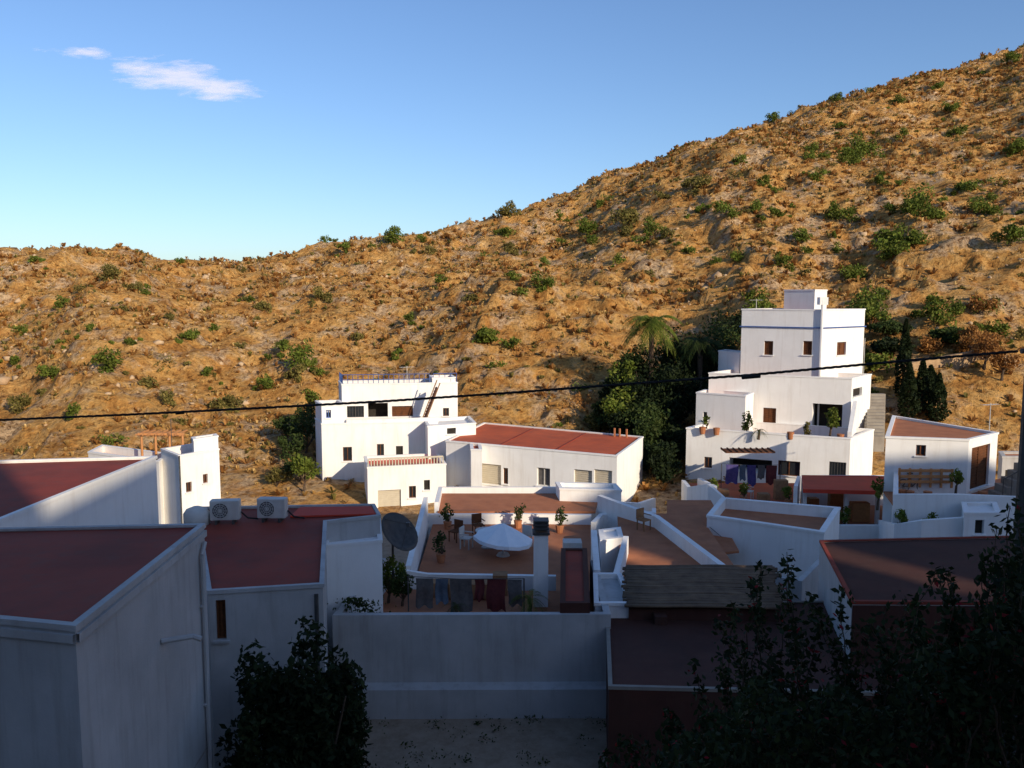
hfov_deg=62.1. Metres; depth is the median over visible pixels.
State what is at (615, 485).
raised store coping
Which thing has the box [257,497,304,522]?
air conditioner
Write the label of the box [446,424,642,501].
house walls
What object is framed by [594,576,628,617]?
service block walls
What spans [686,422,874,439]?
storey coping
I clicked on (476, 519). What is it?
garden chair
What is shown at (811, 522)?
house roof
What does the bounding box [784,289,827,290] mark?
stair cabin coping
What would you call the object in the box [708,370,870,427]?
storey walls
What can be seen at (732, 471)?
washing line
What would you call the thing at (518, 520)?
potted shrub
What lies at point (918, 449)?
house window pane
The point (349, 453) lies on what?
storeys window pane
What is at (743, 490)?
potted shrub
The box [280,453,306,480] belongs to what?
garden shrub
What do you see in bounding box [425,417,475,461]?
link room walls
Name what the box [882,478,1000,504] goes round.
terrace floor
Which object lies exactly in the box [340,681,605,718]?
footing ledge
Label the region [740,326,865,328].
blue cornice
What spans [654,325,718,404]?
hillside tree
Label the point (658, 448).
hillside tree
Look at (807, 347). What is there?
tower window frame
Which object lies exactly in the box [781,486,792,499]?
potted shrub
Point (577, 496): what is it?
raised store walls
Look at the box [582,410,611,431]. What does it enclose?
hillside tree
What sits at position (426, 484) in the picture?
front wing window pane
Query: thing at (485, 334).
hillside tree
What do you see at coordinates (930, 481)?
timber railing
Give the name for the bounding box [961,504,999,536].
store walls
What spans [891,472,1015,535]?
terrace wall
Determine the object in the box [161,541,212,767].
drain pipes
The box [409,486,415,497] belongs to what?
front wing window frame
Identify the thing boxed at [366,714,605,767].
weeds
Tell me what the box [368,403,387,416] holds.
storey window pane
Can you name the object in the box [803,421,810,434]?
potted shrub
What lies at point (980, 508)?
store roof
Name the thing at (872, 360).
hillside tree
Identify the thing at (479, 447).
porch coping
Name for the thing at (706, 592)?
reed roof shed
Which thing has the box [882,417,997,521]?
house walls
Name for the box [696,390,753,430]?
wing walls
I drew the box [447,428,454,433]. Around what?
link room window pane
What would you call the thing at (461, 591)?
washing line
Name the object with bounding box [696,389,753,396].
wing coping
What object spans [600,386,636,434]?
hillside tree
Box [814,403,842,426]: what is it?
storey window pane
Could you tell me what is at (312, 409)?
garden shrub
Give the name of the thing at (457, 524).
garden chair
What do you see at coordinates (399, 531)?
satellite dish
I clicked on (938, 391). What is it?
cypress tree
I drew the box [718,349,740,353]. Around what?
side wing coping
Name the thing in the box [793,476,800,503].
patio pier
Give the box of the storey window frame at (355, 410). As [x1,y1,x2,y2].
[347,406,363,416]
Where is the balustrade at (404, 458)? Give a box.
[368,455,443,465]
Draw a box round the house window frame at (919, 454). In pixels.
[916,445,925,455]
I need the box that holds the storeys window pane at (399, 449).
[396,446,402,454]
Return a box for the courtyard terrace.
[597,495,738,579]
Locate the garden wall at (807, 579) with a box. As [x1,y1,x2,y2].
[775,560,818,600]
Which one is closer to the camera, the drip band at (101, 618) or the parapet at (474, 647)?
the drip band at (101, 618)
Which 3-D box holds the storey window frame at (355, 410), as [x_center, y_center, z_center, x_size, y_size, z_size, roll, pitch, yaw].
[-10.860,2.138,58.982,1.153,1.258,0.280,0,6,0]
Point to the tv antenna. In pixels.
(990, 404)
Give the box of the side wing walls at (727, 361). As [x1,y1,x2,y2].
[718,350,740,372]
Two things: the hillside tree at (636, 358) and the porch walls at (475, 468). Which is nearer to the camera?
the porch walls at (475, 468)
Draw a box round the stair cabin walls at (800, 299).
[784,291,826,308]
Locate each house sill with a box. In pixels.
[213,640,229,643]
[969,484,989,491]
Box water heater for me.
[563,538,581,547]
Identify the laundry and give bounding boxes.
[433,571,507,598]
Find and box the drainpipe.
[863,338,864,373]
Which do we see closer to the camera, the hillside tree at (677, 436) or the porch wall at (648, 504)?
the porch wall at (648, 504)
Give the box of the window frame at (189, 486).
[186,482,190,491]
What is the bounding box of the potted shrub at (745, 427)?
[741,411,752,430]
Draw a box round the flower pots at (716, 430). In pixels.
[699,426,843,439]
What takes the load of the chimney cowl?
on the chimney stack
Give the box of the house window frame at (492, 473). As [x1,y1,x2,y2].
[482,463,500,484]
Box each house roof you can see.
[0,459,142,516]
[0,528,192,621]
[204,508,365,588]
[452,424,637,454]
[610,603,1001,691]
[720,509,826,529]
[824,538,1012,600]
[890,418,986,438]
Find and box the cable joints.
[175,374,760,414]
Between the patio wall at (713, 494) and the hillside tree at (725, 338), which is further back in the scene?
the hillside tree at (725, 338)
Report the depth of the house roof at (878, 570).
24.80 m
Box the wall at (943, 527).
[878,517,962,538]
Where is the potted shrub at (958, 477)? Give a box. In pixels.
[948,468,964,492]
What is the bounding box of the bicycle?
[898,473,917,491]
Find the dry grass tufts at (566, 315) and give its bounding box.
[0,47,1023,503]
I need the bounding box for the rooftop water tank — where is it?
[183,506,209,524]
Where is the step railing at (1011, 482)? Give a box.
[1002,472,1016,495]
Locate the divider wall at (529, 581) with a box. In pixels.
[391,568,555,590]
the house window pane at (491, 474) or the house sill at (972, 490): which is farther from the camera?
the house window pane at (491, 474)
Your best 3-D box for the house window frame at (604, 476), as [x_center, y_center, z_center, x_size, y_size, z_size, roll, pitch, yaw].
[5.327,5.463,49.366,1.012,1.001,0.533,0,6,0]
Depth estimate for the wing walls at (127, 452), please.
46.89 m
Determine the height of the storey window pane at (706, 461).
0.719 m
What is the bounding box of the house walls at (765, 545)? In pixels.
[707,500,839,578]
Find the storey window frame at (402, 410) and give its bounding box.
[392,406,412,415]
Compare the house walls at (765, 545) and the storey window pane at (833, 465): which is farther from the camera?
the storey window pane at (833, 465)
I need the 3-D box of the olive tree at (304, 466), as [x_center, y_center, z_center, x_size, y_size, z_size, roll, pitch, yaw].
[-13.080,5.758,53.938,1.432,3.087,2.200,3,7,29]
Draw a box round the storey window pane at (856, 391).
[853,388,859,395]
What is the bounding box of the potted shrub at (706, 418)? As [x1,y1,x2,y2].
[701,415,710,428]
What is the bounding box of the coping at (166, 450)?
[160,443,219,456]
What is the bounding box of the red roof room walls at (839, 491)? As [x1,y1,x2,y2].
[802,475,883,494]
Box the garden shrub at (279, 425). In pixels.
[270,415,298,438]
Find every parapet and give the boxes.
[332,558,610,682]
[346,417,436,425]
[428,513,590,537]
[434,487,555,512]
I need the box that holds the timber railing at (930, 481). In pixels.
[898,468,953,487]
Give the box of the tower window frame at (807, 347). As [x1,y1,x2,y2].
[803,341,811,354]
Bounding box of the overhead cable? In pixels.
[0,350,1017,420]
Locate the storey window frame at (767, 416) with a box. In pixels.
[763,408,775,422]
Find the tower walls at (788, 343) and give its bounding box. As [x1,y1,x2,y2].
[740,310,864,376]
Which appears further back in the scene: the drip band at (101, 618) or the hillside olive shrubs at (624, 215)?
the hillside olive shrubs at (624, 215)
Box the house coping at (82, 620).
[0,523,205,631]
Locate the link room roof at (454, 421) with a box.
[430,419,470,424]
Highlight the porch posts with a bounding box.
[802,490,879,523]
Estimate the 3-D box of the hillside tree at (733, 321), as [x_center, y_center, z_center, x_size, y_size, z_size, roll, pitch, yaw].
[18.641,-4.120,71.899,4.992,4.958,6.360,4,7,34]
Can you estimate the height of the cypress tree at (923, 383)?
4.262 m
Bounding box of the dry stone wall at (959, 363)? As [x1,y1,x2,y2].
[895,350,1016,375]
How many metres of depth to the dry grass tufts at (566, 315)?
101.31 m
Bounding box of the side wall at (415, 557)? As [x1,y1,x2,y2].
[406,497,427,570]
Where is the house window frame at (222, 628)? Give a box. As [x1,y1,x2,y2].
[216,600,226,638]
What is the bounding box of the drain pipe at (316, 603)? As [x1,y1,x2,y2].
[314,594,319,671]
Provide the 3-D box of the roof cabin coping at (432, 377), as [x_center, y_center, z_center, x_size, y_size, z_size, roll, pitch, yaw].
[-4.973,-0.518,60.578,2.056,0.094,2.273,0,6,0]
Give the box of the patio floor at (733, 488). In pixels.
[689,483,794,502]
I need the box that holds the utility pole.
[999,348,1023,766]
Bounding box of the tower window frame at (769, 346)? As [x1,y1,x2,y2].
[764,341,772,354]
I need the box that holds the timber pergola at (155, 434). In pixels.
[135,429,187,459]
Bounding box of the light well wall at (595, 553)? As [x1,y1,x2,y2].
[591,530,599,572]
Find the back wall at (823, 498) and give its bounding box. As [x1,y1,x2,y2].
[800,475,883,504]
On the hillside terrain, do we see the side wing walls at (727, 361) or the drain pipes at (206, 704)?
the side wing walls at (727, 361)
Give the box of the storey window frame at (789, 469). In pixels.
[778,460,799,475]
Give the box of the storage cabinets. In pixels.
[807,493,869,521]
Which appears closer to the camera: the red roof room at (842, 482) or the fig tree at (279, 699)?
the fig tree at (279, 699)
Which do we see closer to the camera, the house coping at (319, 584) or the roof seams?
the house coping at (319, 584)
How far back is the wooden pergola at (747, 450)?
50.32 m
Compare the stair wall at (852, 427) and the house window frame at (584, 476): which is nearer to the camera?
the house window frame at (584, 476)
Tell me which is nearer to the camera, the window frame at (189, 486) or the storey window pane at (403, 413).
the window frame at (189, 486)
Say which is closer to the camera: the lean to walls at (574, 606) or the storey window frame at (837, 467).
the lean to walls at (574, 606)
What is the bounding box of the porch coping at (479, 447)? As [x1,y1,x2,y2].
[470,443,482,450]
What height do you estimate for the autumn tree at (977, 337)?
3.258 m
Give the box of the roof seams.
[499,428,585,449]
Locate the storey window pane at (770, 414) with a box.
[764,408,775,421]
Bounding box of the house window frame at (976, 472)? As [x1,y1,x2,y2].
[970,444,987,488]
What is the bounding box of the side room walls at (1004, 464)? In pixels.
[997,453,1018,478]
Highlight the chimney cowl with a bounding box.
[532,517,549,534]
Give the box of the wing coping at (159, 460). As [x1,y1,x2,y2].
[87,444,162,462]
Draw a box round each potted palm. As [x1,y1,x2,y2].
[442,602,465,611]
[508,589,550,611]
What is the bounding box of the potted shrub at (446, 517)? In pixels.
[439,503,453,529]
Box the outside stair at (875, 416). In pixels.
[864,393,885,451]
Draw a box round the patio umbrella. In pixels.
[473,521,532,557]
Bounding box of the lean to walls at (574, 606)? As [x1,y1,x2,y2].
[560,548,589,612]
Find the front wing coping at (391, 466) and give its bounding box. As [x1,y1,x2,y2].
[364,453,446,468]
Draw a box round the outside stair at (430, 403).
[424,387,436,416]
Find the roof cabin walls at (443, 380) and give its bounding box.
[430,376,455,381]
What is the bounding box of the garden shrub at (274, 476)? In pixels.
[264,467,294,486]
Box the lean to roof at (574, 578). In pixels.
[566,551,583,600]
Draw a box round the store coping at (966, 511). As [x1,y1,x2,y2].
[961,502,1000,514]
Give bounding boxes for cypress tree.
[892,318,912,397]
[896,362,921,417]
[914,361,930,413]
[919,364,936,396]
[925,372,951,421]
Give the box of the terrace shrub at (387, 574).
[382,554,406,603]
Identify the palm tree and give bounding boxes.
[619,315,683,385]
[674,336,723,416]
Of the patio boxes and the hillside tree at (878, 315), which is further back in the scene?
the hillside tree at (878, 315)
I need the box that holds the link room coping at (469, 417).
[425,416,475,426]
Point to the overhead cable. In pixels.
(589, 386)
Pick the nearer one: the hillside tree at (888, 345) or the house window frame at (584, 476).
the house window frame at (584, 476)
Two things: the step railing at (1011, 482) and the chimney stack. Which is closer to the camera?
the chimney stack
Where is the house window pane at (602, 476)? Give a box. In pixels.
[596,470,611,482]
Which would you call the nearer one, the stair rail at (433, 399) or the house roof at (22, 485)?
the house roof at (22, 485)
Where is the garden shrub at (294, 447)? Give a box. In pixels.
[277,433,307,460]
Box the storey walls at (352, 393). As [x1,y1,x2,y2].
[339,380,457,417]
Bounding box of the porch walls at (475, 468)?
[470,451,481,486]
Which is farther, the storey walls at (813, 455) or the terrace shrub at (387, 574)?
the storey walls at (813, 455)
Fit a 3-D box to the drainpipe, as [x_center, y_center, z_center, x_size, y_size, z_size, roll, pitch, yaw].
[25.111,-0.820,60.744,0.057,4.933,0.054,0,6,0]
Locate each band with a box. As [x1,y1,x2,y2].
[0,530,206,643]
[329,537,376,542]
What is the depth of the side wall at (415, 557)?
34.83 m
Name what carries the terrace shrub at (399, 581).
on the terrace floor at (553, 599)
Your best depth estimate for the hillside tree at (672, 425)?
59.62 m
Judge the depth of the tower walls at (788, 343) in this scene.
58.51 m
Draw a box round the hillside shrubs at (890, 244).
[0,50,1023,460]
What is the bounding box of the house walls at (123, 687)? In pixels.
[0,527,212,767]
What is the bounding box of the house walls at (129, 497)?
[0,458,158,526]
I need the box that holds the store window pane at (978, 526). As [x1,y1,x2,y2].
[975,520,981,532]
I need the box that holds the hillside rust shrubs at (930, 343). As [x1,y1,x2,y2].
[4,61,1023,444]
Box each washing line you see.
[407,576,524,611]
[721,463,780,486]
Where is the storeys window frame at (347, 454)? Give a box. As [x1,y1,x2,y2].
[343,447,351,460]
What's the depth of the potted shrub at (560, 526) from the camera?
37.56 m
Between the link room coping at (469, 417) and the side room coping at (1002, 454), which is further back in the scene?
the link room coping at (469, 417)
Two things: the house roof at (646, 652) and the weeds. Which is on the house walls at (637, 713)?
the house roof at (646, 652)
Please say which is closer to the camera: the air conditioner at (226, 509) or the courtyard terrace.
the air conditioner at (226, 509)
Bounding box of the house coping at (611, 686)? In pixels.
[606,600,931,695]
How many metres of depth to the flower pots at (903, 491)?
38.72 m
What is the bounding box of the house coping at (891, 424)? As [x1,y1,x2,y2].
[885,415,998,440]
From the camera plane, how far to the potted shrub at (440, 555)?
33.43 m
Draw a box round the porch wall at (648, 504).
[623,498,655,510]
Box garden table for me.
[475,527,491,548]
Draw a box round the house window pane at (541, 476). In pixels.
[539,468,549,484]
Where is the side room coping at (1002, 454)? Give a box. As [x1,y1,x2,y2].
[998,451,1018,457]
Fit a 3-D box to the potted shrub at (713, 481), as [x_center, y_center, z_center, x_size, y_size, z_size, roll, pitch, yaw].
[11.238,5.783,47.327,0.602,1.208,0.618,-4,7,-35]
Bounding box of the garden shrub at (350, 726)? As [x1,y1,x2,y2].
[312,645,372,767]
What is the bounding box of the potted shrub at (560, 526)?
[555,505,567,533]
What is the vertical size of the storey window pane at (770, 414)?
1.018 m
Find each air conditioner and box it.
[209,498,257,524]
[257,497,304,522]
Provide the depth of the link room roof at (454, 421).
57.70 m
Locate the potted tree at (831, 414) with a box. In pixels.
[824,407,839,435]
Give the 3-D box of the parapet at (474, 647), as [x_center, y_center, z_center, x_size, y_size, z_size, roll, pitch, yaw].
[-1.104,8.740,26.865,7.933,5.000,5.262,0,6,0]
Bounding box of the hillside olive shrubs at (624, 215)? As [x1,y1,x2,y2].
[6,75,1023,453]
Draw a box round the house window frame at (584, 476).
[575,469,591,482]
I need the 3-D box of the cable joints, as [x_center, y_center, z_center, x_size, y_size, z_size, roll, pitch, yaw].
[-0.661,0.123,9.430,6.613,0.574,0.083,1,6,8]
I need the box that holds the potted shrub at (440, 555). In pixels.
[432,530,446,562]
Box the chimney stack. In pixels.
[533,535,547,606]
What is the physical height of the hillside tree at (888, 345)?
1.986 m
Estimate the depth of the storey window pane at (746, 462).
55.17 m
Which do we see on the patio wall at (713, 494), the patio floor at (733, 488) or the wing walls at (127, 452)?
the patio floor at (733, 488)
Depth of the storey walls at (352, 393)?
59.33 m
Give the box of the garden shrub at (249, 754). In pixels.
[230,710,303,767]
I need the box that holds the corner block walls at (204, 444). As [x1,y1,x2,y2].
[192,436,217,451]
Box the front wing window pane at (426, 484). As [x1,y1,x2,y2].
[424,480,429,489]
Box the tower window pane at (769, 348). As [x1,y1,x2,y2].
[765,343,772,352]
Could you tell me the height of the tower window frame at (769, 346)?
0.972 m
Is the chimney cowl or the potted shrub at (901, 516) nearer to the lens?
the chimney cowl
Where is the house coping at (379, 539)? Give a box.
[326,518,382,547]
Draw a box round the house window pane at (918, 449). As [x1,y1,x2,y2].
[916,446,923,453]
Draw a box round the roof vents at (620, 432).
[613,428,627,437]
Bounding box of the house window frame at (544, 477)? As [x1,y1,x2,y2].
[538,468,549,485]
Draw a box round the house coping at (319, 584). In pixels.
[203,504,380,594]
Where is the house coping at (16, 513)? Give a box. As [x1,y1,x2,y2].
[0,456,157,522]
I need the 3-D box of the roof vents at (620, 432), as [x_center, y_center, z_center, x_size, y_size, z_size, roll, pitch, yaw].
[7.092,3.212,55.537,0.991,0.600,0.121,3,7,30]
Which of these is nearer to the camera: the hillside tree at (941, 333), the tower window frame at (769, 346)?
the tower window frame at (769, 346)
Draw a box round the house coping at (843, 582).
[819,536,1008,604]
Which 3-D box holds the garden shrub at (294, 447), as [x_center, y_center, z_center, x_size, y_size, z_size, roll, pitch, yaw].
[-15.115,4.631,58.641,2.005,2.738,1.980,-3,7,-28]
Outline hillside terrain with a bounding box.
[0,43,1023,767]
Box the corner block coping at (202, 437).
[191,433,218,440]
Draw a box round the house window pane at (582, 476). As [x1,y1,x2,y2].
[576,470,591,481]
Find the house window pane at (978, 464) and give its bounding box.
[970,445,985,484]
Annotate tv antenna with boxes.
[980,403,999,430]
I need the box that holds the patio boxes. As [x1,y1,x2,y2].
[717,479,787,500]
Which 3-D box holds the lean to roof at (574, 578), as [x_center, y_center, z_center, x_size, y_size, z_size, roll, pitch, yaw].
[1.975,5.988,26.738,0.574,0.001,4.990,0,6,4]
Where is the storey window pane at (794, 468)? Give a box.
[779,461,799,474]
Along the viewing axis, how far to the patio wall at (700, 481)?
49.25 m
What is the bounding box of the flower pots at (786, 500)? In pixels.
[726,496,791,502]
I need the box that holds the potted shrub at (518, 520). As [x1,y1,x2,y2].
[513,503,525,528]
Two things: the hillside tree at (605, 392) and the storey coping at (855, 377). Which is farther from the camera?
the hillside tree at (605, 392)
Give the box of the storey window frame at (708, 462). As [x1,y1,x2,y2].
[704,457,711,467]
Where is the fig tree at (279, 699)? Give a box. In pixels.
[214,615,367,767]
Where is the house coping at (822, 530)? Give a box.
[706,497,840,534]
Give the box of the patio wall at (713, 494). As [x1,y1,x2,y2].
[681,480,724,504]
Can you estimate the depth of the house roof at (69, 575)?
14.29 m
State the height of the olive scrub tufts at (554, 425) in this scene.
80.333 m
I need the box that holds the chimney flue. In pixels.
[817,297,827,425]
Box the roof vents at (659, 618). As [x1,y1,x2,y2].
[653,612,760,624]
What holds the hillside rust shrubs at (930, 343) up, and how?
on the hillside terrain
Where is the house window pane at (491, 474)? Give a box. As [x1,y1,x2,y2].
[482,464,500,483]
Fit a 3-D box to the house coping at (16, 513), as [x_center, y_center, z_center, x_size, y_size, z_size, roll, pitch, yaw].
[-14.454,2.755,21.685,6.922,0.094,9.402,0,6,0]
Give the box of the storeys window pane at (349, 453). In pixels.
[344,447,350,459]
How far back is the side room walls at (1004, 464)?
44.20 m
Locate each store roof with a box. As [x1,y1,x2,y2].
[562,486,612,488]
[968,506,993,510]
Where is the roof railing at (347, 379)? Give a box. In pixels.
[339,372,456,383]
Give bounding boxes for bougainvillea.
[598,494,1023,767]
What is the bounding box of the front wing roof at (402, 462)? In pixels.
[369,458,438,465]
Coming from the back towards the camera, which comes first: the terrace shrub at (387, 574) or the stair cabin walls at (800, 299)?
the stair cabin walls at (800, 299)
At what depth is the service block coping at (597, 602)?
25.89 m
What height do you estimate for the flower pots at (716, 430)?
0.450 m
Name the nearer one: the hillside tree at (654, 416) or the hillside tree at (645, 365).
the hillside tree at (654, 416)
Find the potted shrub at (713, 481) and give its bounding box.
[710,478,718,487]
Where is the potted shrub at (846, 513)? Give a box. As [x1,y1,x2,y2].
[840,506,850,523]
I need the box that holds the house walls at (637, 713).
[606,603,1023,767]
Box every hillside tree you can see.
[471,327,499,342]
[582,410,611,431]
[591,397,613,432]
[598,373,639,401]
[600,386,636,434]
[604,359,641,396]
[606,409,643,434]
[614,344,648,398]
[615,356,669,407]
[619,372,669,418]
[622,398,673,439]
[624,418,661,456]
[642,333,703,386]
[642,378,691,424]
[642,438,678,477]
[646,452,682,483]
[652,359,708,426]
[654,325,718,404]
[654,419,689,446]
[656,428,685,459]
[688,319,740,370]
[699,306,741,350]
[704,345,738,386]
[732,295,776,320]
[841,297,891,332]
[863,353,884,373]
[868,319,914,335]
[868,336,915,353]
[928,326,967,341]
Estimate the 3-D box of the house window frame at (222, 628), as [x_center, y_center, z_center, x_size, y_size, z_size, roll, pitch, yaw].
[-6.756,5.448,19.793,0.226,0.956,0.090,0,6,0]
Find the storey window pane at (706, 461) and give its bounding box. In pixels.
[705,457,711,466]
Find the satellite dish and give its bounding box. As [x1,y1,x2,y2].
[381,512,417,577]
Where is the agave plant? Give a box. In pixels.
[749,428,765,439]
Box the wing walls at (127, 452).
[88,446,164,523]
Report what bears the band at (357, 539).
attached to the house walls at (356, 570)
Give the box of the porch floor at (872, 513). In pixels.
[823,505,882,523]
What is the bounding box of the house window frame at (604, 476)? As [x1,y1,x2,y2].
[595,469,611,482]
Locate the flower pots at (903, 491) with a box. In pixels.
[898,489,986,494]
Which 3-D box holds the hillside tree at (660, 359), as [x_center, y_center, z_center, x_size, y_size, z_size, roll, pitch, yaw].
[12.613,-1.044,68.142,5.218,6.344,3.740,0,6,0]
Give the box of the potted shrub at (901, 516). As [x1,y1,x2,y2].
[894,508,907,522]
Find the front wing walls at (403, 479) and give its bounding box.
[364,455,445,507]
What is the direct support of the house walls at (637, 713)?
on the hillside terrain
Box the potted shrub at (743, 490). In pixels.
[738,482,749,496]
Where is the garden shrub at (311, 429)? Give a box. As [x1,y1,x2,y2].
[287,407,315,453]
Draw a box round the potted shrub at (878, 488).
[870,477,883,509]
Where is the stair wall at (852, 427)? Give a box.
[847,401,856,436]
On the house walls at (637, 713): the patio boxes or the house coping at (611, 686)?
the house coping at (611, 686)
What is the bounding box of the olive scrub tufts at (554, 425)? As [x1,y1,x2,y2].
[0,45,1023,499]
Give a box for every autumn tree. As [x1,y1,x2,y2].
[957,324,988,350]
[971,332,1009,369]
[986,343,1022,380]
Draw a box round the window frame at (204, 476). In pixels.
[203,474,206,482]
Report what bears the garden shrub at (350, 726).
on the hillside terrain
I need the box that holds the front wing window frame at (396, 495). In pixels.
[378,489,400,506]
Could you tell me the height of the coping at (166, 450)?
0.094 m
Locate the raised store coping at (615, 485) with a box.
[555,482,621,491]
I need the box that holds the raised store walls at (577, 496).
[556,484,620,520]
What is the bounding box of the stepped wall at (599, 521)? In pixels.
[591,508,655,547]
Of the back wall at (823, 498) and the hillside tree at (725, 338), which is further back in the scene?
the hillside tree at (725, 338)
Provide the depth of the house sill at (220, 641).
19.65 m
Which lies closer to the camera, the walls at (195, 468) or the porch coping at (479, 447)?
the walls at (195, 468)
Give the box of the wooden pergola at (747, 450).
[720,447,774,452]
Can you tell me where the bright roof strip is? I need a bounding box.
[290,506,375,517]
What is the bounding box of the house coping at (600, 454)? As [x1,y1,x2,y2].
[445,422,643,456]
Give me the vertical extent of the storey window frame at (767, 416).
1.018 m
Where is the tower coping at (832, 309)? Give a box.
[741,308,865,310]
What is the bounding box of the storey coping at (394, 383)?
[338,379,457,384]
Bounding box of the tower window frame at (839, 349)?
[837,342,844,354]
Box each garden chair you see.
[448,519,462,542]
[459,525,472,549]
[471,513,484,533]
[522,524,533,546]
[636,508,650,531]
[745,482,753,498]
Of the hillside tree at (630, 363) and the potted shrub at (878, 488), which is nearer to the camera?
the potted shrub at (878, 488)
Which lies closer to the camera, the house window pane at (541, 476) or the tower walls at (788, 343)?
the house window pane at (541, 476)
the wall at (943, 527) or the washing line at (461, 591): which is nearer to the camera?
the washing line at (461, 591)
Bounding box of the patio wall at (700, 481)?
[697,478,716,488]
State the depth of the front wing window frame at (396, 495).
51.95 m
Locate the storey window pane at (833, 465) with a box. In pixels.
[830,462,844,474]
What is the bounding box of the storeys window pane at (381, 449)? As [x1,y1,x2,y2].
[378,444,382,454]
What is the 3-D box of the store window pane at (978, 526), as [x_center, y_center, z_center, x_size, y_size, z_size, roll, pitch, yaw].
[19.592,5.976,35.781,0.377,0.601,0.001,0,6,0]
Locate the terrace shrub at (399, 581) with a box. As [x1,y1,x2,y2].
[388,570,415,606]
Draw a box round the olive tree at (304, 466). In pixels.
[289,452,322,491]
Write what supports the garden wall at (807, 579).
on the hillside terrain
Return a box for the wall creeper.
[327,597,395,655]
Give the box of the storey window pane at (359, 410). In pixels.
[348,406,362,416]
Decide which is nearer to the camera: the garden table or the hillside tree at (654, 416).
the garden table
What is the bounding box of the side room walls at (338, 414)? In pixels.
[315,401,345,422]
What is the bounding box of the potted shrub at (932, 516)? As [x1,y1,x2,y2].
[924,512,938,518]
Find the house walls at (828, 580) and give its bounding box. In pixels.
[818,538,993,657]
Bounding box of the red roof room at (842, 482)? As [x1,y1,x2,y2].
[804,476,883,489]
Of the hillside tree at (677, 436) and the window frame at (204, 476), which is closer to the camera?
the window frame at (204, 476)
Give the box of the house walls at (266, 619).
[207,506,379,767]
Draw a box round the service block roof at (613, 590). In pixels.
[601,579,622,600]
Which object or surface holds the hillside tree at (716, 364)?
on the hillside terrain
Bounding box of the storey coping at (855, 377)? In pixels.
[708,369,871,378]
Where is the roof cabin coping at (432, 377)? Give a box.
[430,375,455,378]
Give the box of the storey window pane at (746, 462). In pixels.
[733,458,771,468]
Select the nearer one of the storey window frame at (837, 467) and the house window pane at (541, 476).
the house window pane at (541, 476)
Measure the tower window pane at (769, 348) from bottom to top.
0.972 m
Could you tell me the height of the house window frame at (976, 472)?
2.014 m
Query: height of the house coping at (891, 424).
0.094 m
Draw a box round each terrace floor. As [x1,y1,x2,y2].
[383,589,593,612]
[419,524,597,590]
[438,493,596,513]
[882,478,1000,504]
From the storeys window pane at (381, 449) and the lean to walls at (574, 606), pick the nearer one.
the lean to walls at (574, 606)
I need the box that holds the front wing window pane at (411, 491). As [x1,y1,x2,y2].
[410,486,414,496]
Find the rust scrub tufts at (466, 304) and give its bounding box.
[0,48,1023,502]
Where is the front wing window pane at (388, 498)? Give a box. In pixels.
[379,490,399,504]
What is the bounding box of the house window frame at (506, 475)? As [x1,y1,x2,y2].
[504,468,507,483]
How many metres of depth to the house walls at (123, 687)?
12.97 m
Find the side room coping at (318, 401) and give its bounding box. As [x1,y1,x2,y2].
[315,400,344,405]
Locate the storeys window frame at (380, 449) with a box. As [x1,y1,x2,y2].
[377,444,383,454]
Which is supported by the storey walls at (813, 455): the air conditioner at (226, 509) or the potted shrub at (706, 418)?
the potted shrub at (706, 418)
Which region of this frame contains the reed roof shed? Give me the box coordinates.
[621,564,786,621]
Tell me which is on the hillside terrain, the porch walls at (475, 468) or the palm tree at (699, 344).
the palm tree at (699, 344)
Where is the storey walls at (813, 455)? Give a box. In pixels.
[685,423,873,497]
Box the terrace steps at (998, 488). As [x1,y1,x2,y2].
[988,462,1017,495]
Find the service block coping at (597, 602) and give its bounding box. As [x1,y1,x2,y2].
[593,573,625,605]
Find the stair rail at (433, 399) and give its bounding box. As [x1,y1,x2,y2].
[423,380,439,416]
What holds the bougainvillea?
on the hillside terrain
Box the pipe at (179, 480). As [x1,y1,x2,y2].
[170,419,182,523]
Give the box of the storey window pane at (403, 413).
[393,406,411,415]
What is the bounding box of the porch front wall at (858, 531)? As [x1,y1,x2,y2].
[839,524,878,538]
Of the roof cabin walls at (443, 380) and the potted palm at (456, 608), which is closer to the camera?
the potted palm at (456, 608)
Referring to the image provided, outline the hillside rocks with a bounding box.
[0,57,1023,459]
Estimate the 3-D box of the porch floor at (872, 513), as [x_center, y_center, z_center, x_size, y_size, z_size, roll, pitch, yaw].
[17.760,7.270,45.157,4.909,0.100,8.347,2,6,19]
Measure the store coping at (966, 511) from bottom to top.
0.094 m
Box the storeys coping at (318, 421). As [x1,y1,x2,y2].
[315,416,437,424]
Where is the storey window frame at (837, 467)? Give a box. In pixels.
[829,461,845,474]
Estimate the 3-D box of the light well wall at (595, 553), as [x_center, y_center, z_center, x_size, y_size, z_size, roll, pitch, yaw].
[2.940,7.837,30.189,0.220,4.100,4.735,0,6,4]
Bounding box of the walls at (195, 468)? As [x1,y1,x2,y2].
[161,445,220,523]
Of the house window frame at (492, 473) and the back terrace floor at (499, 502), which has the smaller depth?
the back terrace floor at (499, 502)
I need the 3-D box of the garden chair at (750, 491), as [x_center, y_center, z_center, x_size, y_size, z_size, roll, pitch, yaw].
[13.219,5.974,47.490,0.460,0.890,0.500,4,7,33]
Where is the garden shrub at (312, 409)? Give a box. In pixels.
[290,401,315,434]
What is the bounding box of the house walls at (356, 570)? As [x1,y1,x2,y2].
[326,543,382,661]
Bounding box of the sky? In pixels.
[0,0,1023,261]

